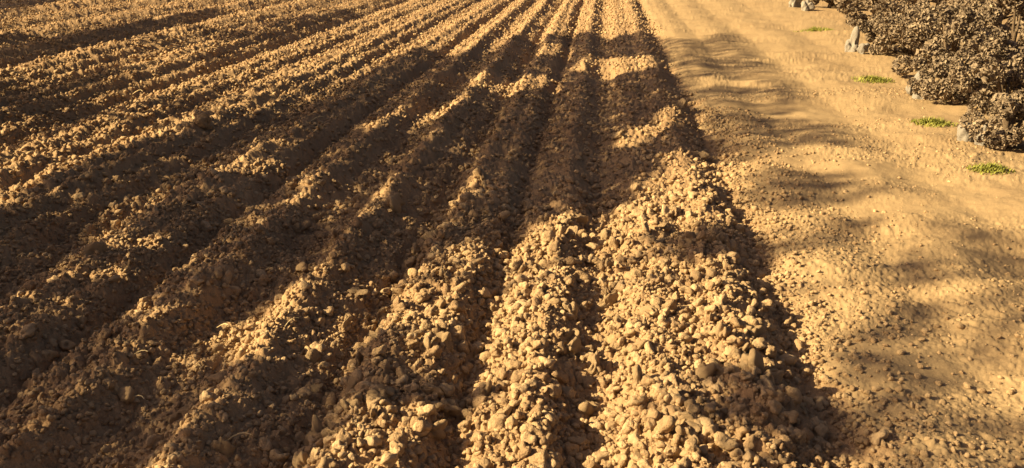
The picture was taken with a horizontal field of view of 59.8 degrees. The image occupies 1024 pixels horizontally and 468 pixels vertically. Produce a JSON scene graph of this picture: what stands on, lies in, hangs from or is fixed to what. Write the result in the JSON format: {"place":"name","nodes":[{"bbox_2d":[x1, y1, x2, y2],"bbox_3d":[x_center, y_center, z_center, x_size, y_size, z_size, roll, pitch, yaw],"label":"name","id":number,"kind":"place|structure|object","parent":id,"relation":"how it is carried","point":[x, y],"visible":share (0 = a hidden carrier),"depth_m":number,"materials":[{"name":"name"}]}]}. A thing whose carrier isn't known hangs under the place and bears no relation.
{"place":"outdoors","nodes":[
{"label":"outdoors","id":0,"kind":"place"},
{"bbox_2d":[0,0,1023,467],"bbox_3d":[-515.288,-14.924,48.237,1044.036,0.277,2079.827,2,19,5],"label":"ploughed field","id":1,"kind":"structure","parent":0,"point":[224,130],"depth_m":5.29,"materials":[{"name":"soil"}]},
{"bbox_2d":[73,315,86,324],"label":"soil clod","id":2,"kind":"object","parent":1,"relation":"on","point":[82,319],"visible":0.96,"depth_m":3.57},
{"bbox_2d":[81,241,106,255],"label":"soil clod","id":3,"kind":"object","parent":1,"relation":"on","point":[101,246],"visible":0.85,"depth_m":4.11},
{"bbox_2d":[165,412,182,423],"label":"soil clod","id":4,"kind":"object","parent":1,"relation":"on","point":[171,418],"visible":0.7,"depth_m":2.87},
{"bbox_2d":[177,401,195,413],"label":"soil clod","id":5,"kind":"object","parent":1,"relation":"on","point":[188,406],"visible":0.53,"depth_m":2.91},
{"bbox_2d":[193,112,212,129],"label":"soil clod","id":6,"kind":"object","parent":1,"relation":"on","point":[202,120],"visible":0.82,"depth_m":6.82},
{"bbox_2d":[209,154,216,162],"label":"soil clod","id":7,"kind":"object","parent":1,"relation":"on","point":[212,158],"visible":0.82,"depth_m":6.22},
{"bbox_2d":[209,436,233,458],"bbox_3d":[-0.859,0.647,2.635,0.077,0.113,0.046,6,20,17],"label":"soil clod","id":8,"kind":"object","parent":1,"relation":"on","point":[222,445],"visible":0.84,"depth_m":2.61,"materials":[{"name":"soil"}]},
{"bbox_2d":[253,158,262,166],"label":"soil clod","id":9,"kind":"object","parent":1,"relation":"on","point":[259,162],"visible":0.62,"depth_m":5.79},
{"bbox_2d":[291,223,300,232],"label":"soil clod","id":10,"kind":"object","parent":1,"relation":"on","point":[296,227],"visible":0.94,"depth_m":4.65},
{"bbox_2d":[292,451,309,467],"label":"soil clod","id":11,"kind":"object","parent":1,"relation":"on","point":[299,459],"visible":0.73,"depth_m":2.56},
{"bbox_2d":[304,348,321,363],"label":"soil clod","id":12,"kind":"object","parent":1,"relation":"on","point":[313,359],"visible":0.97,"depth_m":3.25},
{"bbox_2d":[304,415,323,445],"bbox_3d":[-0.600,0.638,2.785,0.098,0.127,0.057,19,15,34],"label":"soil clod","id":13,"kind":"object","parent":1,"relation":"on","point":[316,430],"visible":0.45,"depth_m":2.78,"materials":[{"name":"soil"}]},
{"bbox_2d":[307,379,323,392],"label":"soil clod","id":14,"kind":"object","parent":1,"relation":"on","point":[316,388],"visible":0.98,"depth_m":3.10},
{"bbox_2d":[316,457,328,467],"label":"soil clod","id":15,"kind":"object","parent":1,"relation":"on","point":[324,462],"visible":1,"depth_m":2.41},
{"bbox_2d":[321,427,338,437],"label":"soil clod","id":16,"kind":"object","parent":1,"relation":"on","point":[326,431],"visible":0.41,"depth_m":2.69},
{"bbox_2d":[324,419,346,428],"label":"soil clod","id":17,"kind":"object","parent":1,"relation":"on","point":[329,423],"visible":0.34,"depth_m":2.79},
{"bbox_2d":[341,315,350,328],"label":"soil clod","id":18,"kind":"object","parent":1,"relation":"on","point":[346,319],"visible":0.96,"depth_m":3.52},
{"bbox_2d":[340,399,359,411],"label":"soil clod","id":19,"kind":"object","parent":1,"relation":"on","point":[346,403],"visible":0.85,"depth_m":2.83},
{"bbox_2d":[345,376,356,397],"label":"soil clod","id":20,"kind":"object","parent":1,"relation":"on","point":[352,383],"visible":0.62,"depth_m":3.00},
{"bbox_2d":[347,287,368,298],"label":"soil clod","id":21,"kind":"object","parent":1,"relation":"on","point":[354,291],"visible":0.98,"depth_m":3.77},
{"bbox_2d":[355,351,362,367],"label":"soil clod","id":22,"kind":"object","parent":1,"relation":"on","point":[358,357],"visible":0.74,"depth_m":3.23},
{"bbox_2d":[365,313,373,319],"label":"soil clod","id":23,"kind":"object","parent":1,"relation":"on","point":[368,316],"visible":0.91,"depth_m":3.63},
{"bbox_2d":[369,330,377,339],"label":"soil clod","id":24,"kind":"object","parent":1,"relation":"on","point":[373,334],"visible":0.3,"depth_m":3.37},
{"bbox_2d":[370,403,378,419],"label":"soil clod","id":25,"kind":"object","parent":1,"relation":"on","point":[374,410],"visible":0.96,"depth_m":2.78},
{"bbox_2d":[367,384,387,398],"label":"soil clod","id":26,"kind":"object","parent":1,"relation":"on","point":[378,390],"visible":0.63,"depth_m":2.88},
{"bbox_2d":[376,307,386,317],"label":"soil clod","id":27,"kind":"object","parent":1,"relation":"on","point":[381,312],"visible":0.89,"depth_m":3.72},
{"bbox_2d":[388,192,405,213],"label":"soil clod","id":28,"kind":"object","parent":1,"relation":"on","point":[396,202],"visible":0.98,"depth_m":4.88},
{"bbox_2d":[394,302,408,312],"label":"soil clod","id":29,"kind":"object","parent":1,"relation":"on","point":[401,307],"visible":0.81,"depth_m":3.56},
{"bbox_2d":[422,336,430,351],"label":"soil clod","id":30,"kind":"object","parent":1,"relation":"on","point":[426,345],"visible":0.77,"depth_m":3.19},
{"bbox_2d":[422,230,437,239],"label":"soil clod","id":31,"kind":"object","parent":1,"relation":"on","point":[426,235],"visible":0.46,"depth_m":4.42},
{"bbox_2d":[422,382,443,396],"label":"soil clod","id":32,"kind":"object","parent":1,"relation":"on","point":[429,388],"visible":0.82,"depth_m":2.95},
{"bbox_2d":[426,305,439,315],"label":"soil clod","id":33,"kind":"object","parent":1,"relation":"on","point":[434,309],"visible":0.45,"depth_m":3.55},
{"bbox_2d":[430,335,438,347],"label":"soil clod","id":34,"kind":"object","parent":1,"relation":"on","point":[433,340],"visible":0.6,"depth_m":3.25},
{"bbox_2d":[426,419,447,440],"bbox_3d":[-0.250,0.610,2.759,0.103,0.071,0.028,-2,19,-6],"label":"soil clod","id":35,"kind":"object","parent":1,"relation":"on","point":[437,432],"visible":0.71,"depth_m":2.75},
{"bbox_2d":[436,331,452,350],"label":"soil clod","id":36,"kind":"object","parent":1,"relation":"on","point":[443,336],"visible":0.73,"depth_m":3.30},
{"bbox_2d":[439,268,449,279],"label":"soil clod","id":37,"kind":"object","parent":1,"relation":"on","point":[443,272],"visible":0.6,"depth_m":3.87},
{"bbox_2d":[442,401,462,417],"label":"soil clod","id":38,"kind":"object","parent":1,"relation":"on","point":[452,410],"visible":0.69,"depth_m":2.92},
{"bbox_2d":[453,414,465,422],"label":"soil clod","id":39,"kind":"object","parent":1,"relation":"on","point":[458,418],"visible":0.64,"depth_m":2.92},
{"bbox_2d":[473,166,484,181],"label":"soil clod","id":40,"kind":"object","parent":1,"relation":"on","point":[478,172],"visible":0.94,"depth_m":5.39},
{"bbox_2d":[480,379,491,395],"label":"soil clod","id":41,"kind":"object","parent":1,"relation":"on","point":[486,390],"visible":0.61,"depth_m":2.98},
{"bbox_2d":[487,303,499,313],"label":"soil clod","id":42,"kind":"object","parent":1,"relation":"on","point":[493,307],"visible":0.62,"depth_m":3.73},
{"bbox_2d":[503,245,515,251],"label":"soil clod","id":43,"kind":"object","parent":1,"relation":"on","point":[509,248],"visible":0.5,"depth_m":4.49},
{"bbox_2d":[523,312,529,321],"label":"soil clod","id":44,"kind":"object","parent":1,"relation":"on","point":[526,315],"visible":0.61,"depth_m":3.50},
{"bbox_2d":[527,264,538,272],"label":"soil clod","id":45,"kind":"object","parent":1,"relation":"on","point":[533,267],"visible":0.9,"depth_m":4.06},
{"bbox_2d":[544,431,552,444],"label":"soil clod","id":46,"kind":"object","parent":1,"relation":"on","point":[549,435],"visible":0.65,"depth_m":2.65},
{"bbox_2d":[562,301,577,320],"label":"soil clod","id":47,"kind":"object","parent":1,"relation":"on","point":[571,307],"visible":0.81,"depth_m":3.59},
{"bbox_2d":[564,328,577,339],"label":"soil clod","id":48,"kind":"object","parent":1,"relation":"on","point":[569,332],"visible":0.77,"depth_m":3.42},
{"bbox_2d":[565,225,577,240],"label":"soil clod","id":49,"kind":"object","parent":1,"relation":"on","point":[571,232],"visible":0.77,"depth_m":4.43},
{"bbox_2d":[566,337,580,357],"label":"soil clod","id":50,"kind":"object","parent":1,"relation":"on","point":[573,346],"visible":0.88,"depth_m":3.30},
{"bbox_2d":[565,213,587,224],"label":"soil clod","id":51,"kind":"object","parent":1,"relation":"on","point":[579,218],"visible":0.67,"depth_m":4.67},
{"bbox_2d":[577,301,588,310],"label":"soil clod","id":52,"kind":"object","parent":1,"relation":"on","point":[583,305],"visible":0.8,"depth_m":3.73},
{"bbox_2d":[577,400,603,416],"bbox_3d":[0.249,0.611,2.998,0.082,0.108,0.066,39,27,11],"label":"soil clod","id":53,"kind":"object","parent":1,"relation":"on","point":[586,407],"visible":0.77,"depth_m":2.97,"materials":[{"name":"soil"}]},
{"bbox_2d":[588,350,599,374],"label":"soil clod","id":54,"kind":"object","parent":1,"relation":"on","point":[592,368],"visible":0.69,"depth_m":3.21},
{"bbox_2d":[590,356,601,371],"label":"soil clod","id":55,"kind":"object","parent":1,"relation":"on","point":[598,368],"visible":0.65,"depth_m":3.21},
{"bbox_2d":[594,222,604,232],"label":"soil clod","id":56,"kind":"object","parent":1,"relation":"on","point":[599,226],"visible":0.55,"depth_m":4.70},
{"bbox_2d":[593,292,618,311],"bbox_3d":[0.397,0.301,3.791,0.118,0.114,0.035,-6,20,-17],"label":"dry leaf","id":57,"kind":"object","parent":1,"relation":"on","point":[610,299],"visible":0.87,"depth_m":3.78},
{"bbox_2d":[600,228,611,239],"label":"soil clod","id":58,"kind":"object","parent":1,"relation":"on","point":[605,233],"visible":0.86,"depth_m":4.47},
{"bbox_2d":[603,258,613,271],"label":"soil clod","id":59,"kind":"object","parent":1,"relation":"on","point":[609,263],"visible":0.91,"depth_m":4.14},
{"bbox_2d":[610,341,621,351],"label":"soil clod","id":60,"kind":"object","parent":1,"relation":"on","point":[615,347],"visible":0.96,"depth_m":3.36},
{"bbox_2d":[611,130,624,139],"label":"soil clod","id":61,"kind":"object","parent":1,"relation":"on","point":[619,134],"visible":1,"depth_m":6.69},
{"bbox_2d":[614,314,623,324],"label":"soil clod","id":62,"kind":"object","parent":1,"relation":"on","point":[617,318],"visible":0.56,"depth_m":3.57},
{"bbox_2d":[632,364,641,390],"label":"soil clod","id":63,"kind":"object","parent":1,"relation":"on","point":[637,371],"visible":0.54,"depth_m":2.99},
{"bbox_2d":[623,339,652,351],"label":"soil clod","id":64,"kind":"object","parent":1,"relation":"on","point":[639,344],"visible":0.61,"depth_m":3.27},
{"bbox_2d":[638,235,655,244],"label":"soil clod","id":65,"kind":"object","parent":1,"relation":"on","point":[641,239],"visible":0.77,"depth_m":4.37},
{"bbox_2d":[639,303,660,315],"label":"soil clod","id":66,"kind":"object","parent":1,"relation":"on","point":[654,306],"visible":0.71,"depth_m":3.58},
{"bbox_2d":[649,268,659,276],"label":"soil clod","id":67,"kind":"object","parent":1,"relation":"on","point":[654,272],"visible":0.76,"depth_m":3.96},
{"bbox_2d":[655,222,668,229],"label":"soil clod","id":68,"kind":"object","parent":1,"relation":"on","point":[663,226],"visible":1,"depth_m":4.53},
{"bbox_2d":[658,357,674,368],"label":"soil clod","id":69,"kind":"object","parent":1,"relation":"on","point":[664,361],"visible":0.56,"depth_m":3.10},
{"bbox_2d":[677,98,687,111],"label":"soil clod","id":70,"kind":"object","parent":1,"relation":"on","point":[682,103],"visible":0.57,"depth_m":7.81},
{"bbox_2d":[678,237,692,248],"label":"soil clod","id":71,"kind":"object","parent":1,"relation":"on","point":[684,242],"visible":0.96,"depth_m":4.27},
{"bbox_2d":[679,286,693,293],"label":"soil clod","id":72,"kind":"object","parent":1,"relation":"on","point":[687,290],"visible":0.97,"depth_m":3.74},
{"bbox_2d":[678,411,696,421],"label":"soil clod","id":73,"kind":"object","parent":1,"relation":"on","point":[688,416],"visible":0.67,"depth_m":2.73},
{"bbox_2d":[675,425,699,444],"bbox_3d":[0.528,0.610,2.660,0.076,0.094,0.054,10,21,26],"label":"soil clod","id":74,"kind":"object","parent":1,"relation":"on","point":[681,431],"visible":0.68,"depth_m":2.64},
{"bbox_2d":[683,220,700,229],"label":"soil clod","id":75,"kind":"object","parent":1,"relation":"on","point":[692,224],"visible":0.79,"depth_m":4.63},
{"bbox_2d":[684,399,699,407],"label":"soil clod","id":76,"kind":"object","parent":1,"relation":"on","point":[689,401],"visible":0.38,"depth_m":2.80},
{"bbox_2d":[684,419,702,432],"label":"soil clod","id":77,"kind":"object","parent":1,"relation":"on","point":[696,425],"visible":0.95,"depth_m":2.68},
{"bbox_2d":[694,151,709,160],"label":"soil clod","id":78,"kind":"object","parent":1,"relation":"on","point":[703,155],"visible":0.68,"depth_m":6.20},
{"bbox_2d":[695,363,715,379],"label":"soil clod","id":79,"kind":"object","parent":1,"relation":"on","point":[703,371],"visible":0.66,"depth_m":3.04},
{"bbox_2d":[704,258,716,266],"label":"soil clod","id":80,"kind":"object","parent":1,"relation":"on","point":[710,262],"visible":1,"depth_m":3.99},
{"bbox_2d":[707,227,715,242],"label":"soil clod","id":81,"kind":"object","parent":1,"relation":"on","point":[711,231],"visible":0.66,"depth_m":4.30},
{"bbox_2d":[709,312,716,322],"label":"soil clod","id":82,"kind":"object","parent":1,"relation":"on","point":[711,315],"visible":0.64,"depth_m":3.47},
{"bbox_2d":[709,234,721,241],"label":"soil clod","id":83,"kind":"object","parent":1,"relation":"on","point":[713,236],"visible":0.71,"depth_m":4.28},
{"bbox_2d":[709,358,723,366],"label":"soil clod","id":84,"kind":"object","parent":1,"relation":"on","point":[715,360],"visible":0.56,"depth_m":3.13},
{"bbox_2d":[716,304,729,313],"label":"soil clod","id":85,"kind":"object","parent":1,"relation":"on","point":[720,308],"visible":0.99,"depth_m":3.53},
{"bbox_2d":[715,323,731,340],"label":"soil clod","id":86,"kind":"object","parent":1,"relation":"on","point":[724,331],"visible":0.81,"depth_m":3.30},
{"bbox_2d":[717,232,729,247],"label":"soil clod","id":87,"kind":"object","parent":1,"relation":"on","point":[723,238],"visible":0.48,"depth_m":4.32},
{"bbox_2d":[720,461,736,467],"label":"soil clod","id":88,"kind":"object","parent":1,"relation":"on","point":[730,464],"visible":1,"depth_m":2.50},
{"bbox_2d":[739,342,750,352],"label":"soil clod","id":89,"kind":"object","parent":1,"relation":"on","point":[745,347],"visible":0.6,"depth_m":3.20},
{"bbox_2d":[740,348,763,372],"bbox_3d":[0.835,0.468,3.064,0.078,0.147,0.108,-20,19,27],"label":"soil clod","id":90,"kind":"object","parent":1,"relation":"on","point":[753,357],"visible":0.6,"depth_m":3.05,"materials":[{"name":"soil"}]},
{"bbox_2d":[746,325,765,337],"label":"soil clod","id":91,"kind":"object","parent":1,"relation":"on","point":[756,331],"visible":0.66,"depth_m":3.38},
{"bbox_2d":[757,278,770,291],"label":"soil clod","id":92,"kind":"object","parent":1,"relation":"on","point":[766,286],"visible":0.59,"depth_m":4.01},
{"bbox_2d":[642,0,1023,467],"bbox_3d":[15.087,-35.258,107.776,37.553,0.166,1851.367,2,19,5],"label":"dirt path","id":93,"kind":"structure","parent":0,"point":[744,47],"depth_m":5.04,"materials":[{"name":"soil"}]},
{"bbox_2d":[789,0,802,7],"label":"pale stone","id":94,"kind":"object","parent":93,"relation":"on","point":[794,3],"visible":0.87,"depth_m":17.84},
{"bbox_2d":[801,0,814,10],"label":"pale stone","id":95,"kind":"object","parent":93,"relation":"on","point":[806,5],"visible":0.94,"depth_m":17.13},
{"bbox_2d":[793,26,832,31],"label":"grass tuft","id":96,"kind":"object","parent":93,"relation":"on","point":[814,28],"visible":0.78,"depth_m":13.53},
{"bbox_2d":[844,26,859,51],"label":"pale stone","id":97,"kind":"object","parent":93,"relation":"on","point":[851,43],"visible":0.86,"depth_m":11.39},
{"bbox_2d":[857,43,869,53],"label":"pale stone","id":98,"kind":"object","parent":93,"relation":"on","point":[862,48],"visible":0.99,"depth_m":11.16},
{"bbox_2d":[851,75,894,83],"bbox_3d":[3.775,-1.617,9.260,0.459,0.076,0.376,2,19,5],"label":"grass tuft","id":99,"kind":"object","parent":93,"relation":"on","point":[872,79],"visible":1,"depth_m":9.24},
{"bbox_2d":[857,14,919,54],"bbox_3d":[4.875,-2.525,11.267,0.914,0.574,0.957,2,19,5],"label":"dry bush","id":100,"kind":"object","parent":93,"relation":"on","point":[864,26],"visible":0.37,"depth_m":11.32,"materials":[{"name":"brown plant"}]},
{"bbox_2d":[905,71,921,95],"bbox_3d":[3.735,-1.403,8.279,0.126,0.239,0.166,2,19,5],"label":"pale stone","id":101,"kind":"object","parent":93,"relation":"on","point":[909,90],"visible":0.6,"depth_m":8.23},
{"bbox_2d":[912,88,925,99],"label":"pale stone","id":102,"kind":"object","parent":93,"relation":"on","point":[914,96],"visible":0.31,"depth_m":8.14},
{"bbox_2d":[872,2,973,54],"bbox_3d":[4.899,-2.384,10.629,1.045,0.706,0.966,2,19,5],"label":"dry bush","id":103,"kind":"object","parent":93,"relation":"on","point":[890,33],"visible":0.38,"depth_m":10.67,"materials":[{"name":"brown plant"}]},
{"bbox_2d":[909,115,957,127],"bbox_3d":[3.335,-0.893,7.035,0.358,0.080,0.319,-9,21,-25],"label":"grass tuft","id":104,"kind":"object","parent":93,"relation":"on","point":[936,122],"visible":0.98,"depth_m":7.00,"materials":[{"name":"plant"}]},
{"bbox_2d":[907,52,991,104],"bbox_3d":[4.068,-1.409,8.099,0.829,0.487,0.864,2,19,5],"label":"dry bush","id":105,"kind":"object","parent":93,"relation":"on","point":[931,72],"visible":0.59,"depth_m":8.00,"materials":[{"name":"brown plant"}]},
{"bbox_2d":[891,5,1020,75],"bbox_3d":[4.524,-1.918,9.046,1.132,0.814,1.138,2,19,5],"label":"dry bush","id":106,"kind":"object","parent":93,"relation":"on","point":[961,26],"visible":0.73,"depth_m":8.84,"materials":[{"name":"brown plant"}]},
{"bbox_2d":[957,122,979,141],"bbox_3d":[3.325,-0.718,6.469,0.144,0.195,0.165,-8,21,-23],"label":"pale stone","id":107,"kind":"object","parent":93,"relation":"on","point":[963,134],"visible":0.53,"depth_m":6.45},
{"bbox_2d":[931,37,1023,104],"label":"dry bush","id":108,"kind":"object","parent":93,"relation":"on","point":[1002,53],"visible":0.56,"depth_m":7.83,"materials":[{"name":"brown plant"}]},
{"bbox_2d":[974,125,986,145],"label":"pale stone","id":109,"kind":"object","parent":93,"relation":"on","point":[983,143],"visible":0.37,"depth_m":6.36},
{"bbox_2d":[950,50,1023,127],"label":"dry bush","id":110,"kind":"object","parent":93,"relation":"on","point":[997,78],"visible":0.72,"depth_m":7.12,"materials":[{"name":"brown plant"}]},
{"bbox_2d":[957,90,1023,149],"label":"dry bush","id":111,"kind":"object","parent":93,"relation":"on","point":[1006,106],"visible":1,"depth_m":6.26,"materials":[{"name":"brown plant"}]},
{"bbox_2d":[965,160,1015,174],"bbox_3d":[3.075,-0.429,5.704,0.298,0.072,0.257,2,19,5],"label":"grass tuft","id":112,"kind":"object","parent":93,"relation":"on","point":[990,167],"visible":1,"depth_m":5.68,"materials":[{"name":"plant"}]},
{"bbox_2d":[779,0,1019,92],"bbox_3d":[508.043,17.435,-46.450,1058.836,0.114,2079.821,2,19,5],"label":"ground","id":113,"kind":"structure","parent":0,"point":[821,10],"depth_m":16.27,"materials":[{"name":"soil"}]},
{"bbox_2d":[809,0,862,7],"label":"dry bush","id":114,"kind":"object","parent":113,"relation":"on","point":[831,3],"visible":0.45,"depth_m":17.56,"materials":[{"name":"brown plant"}]},
{"bbox_2d":[833,0,875,9],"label":"dry bush","id":115,"kind":"object","parent":113,"relation":"on","point":[859,6],"visible":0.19,"depth_m":17.11,"materials":[{"name":"brown plant"}]},
{"bbox_2d":[835,0,931,27],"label":"dry bush","id":116,"kind":"object","parent":113,"relation":"on","point":[889,7],"visible":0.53,"depth_m":13.17,"materials":[{"name":"brown plant"}]},
{"bbox_2d":[899,0,965,6],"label":"dry bush","id":117,"kind":"object","parent":113,"relation":"on","point":[911,2],"visible":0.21,"depth_m":16.75,"materials":[{"name":"brown plant"}]},
{"bbox_2d":[902,0,1010,40],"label":"dry bush","id":118,"kind":"object","parent":113,"relation":"on","point":[975,4],"visible":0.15,"depth_m":11.38,"materials":[{"name":"brown plant"}]},
{"bbox_2d":[937,0,1021,32],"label":"dry bush","id":119,"kind":"object","parent":113,"relation":"on","point":[1006,11],"visible":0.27,"depth_m":13.23,"materials":[{"name":"brown plant"}]},
{"bbox_2d":[969,0,1023,65],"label":"dry bush","id":120,"kind":"object","parent":113,"relation":"on","point":[1017,6],"visible":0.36,"depth_m":9.65,"materials":[{"name":"brown plant"}]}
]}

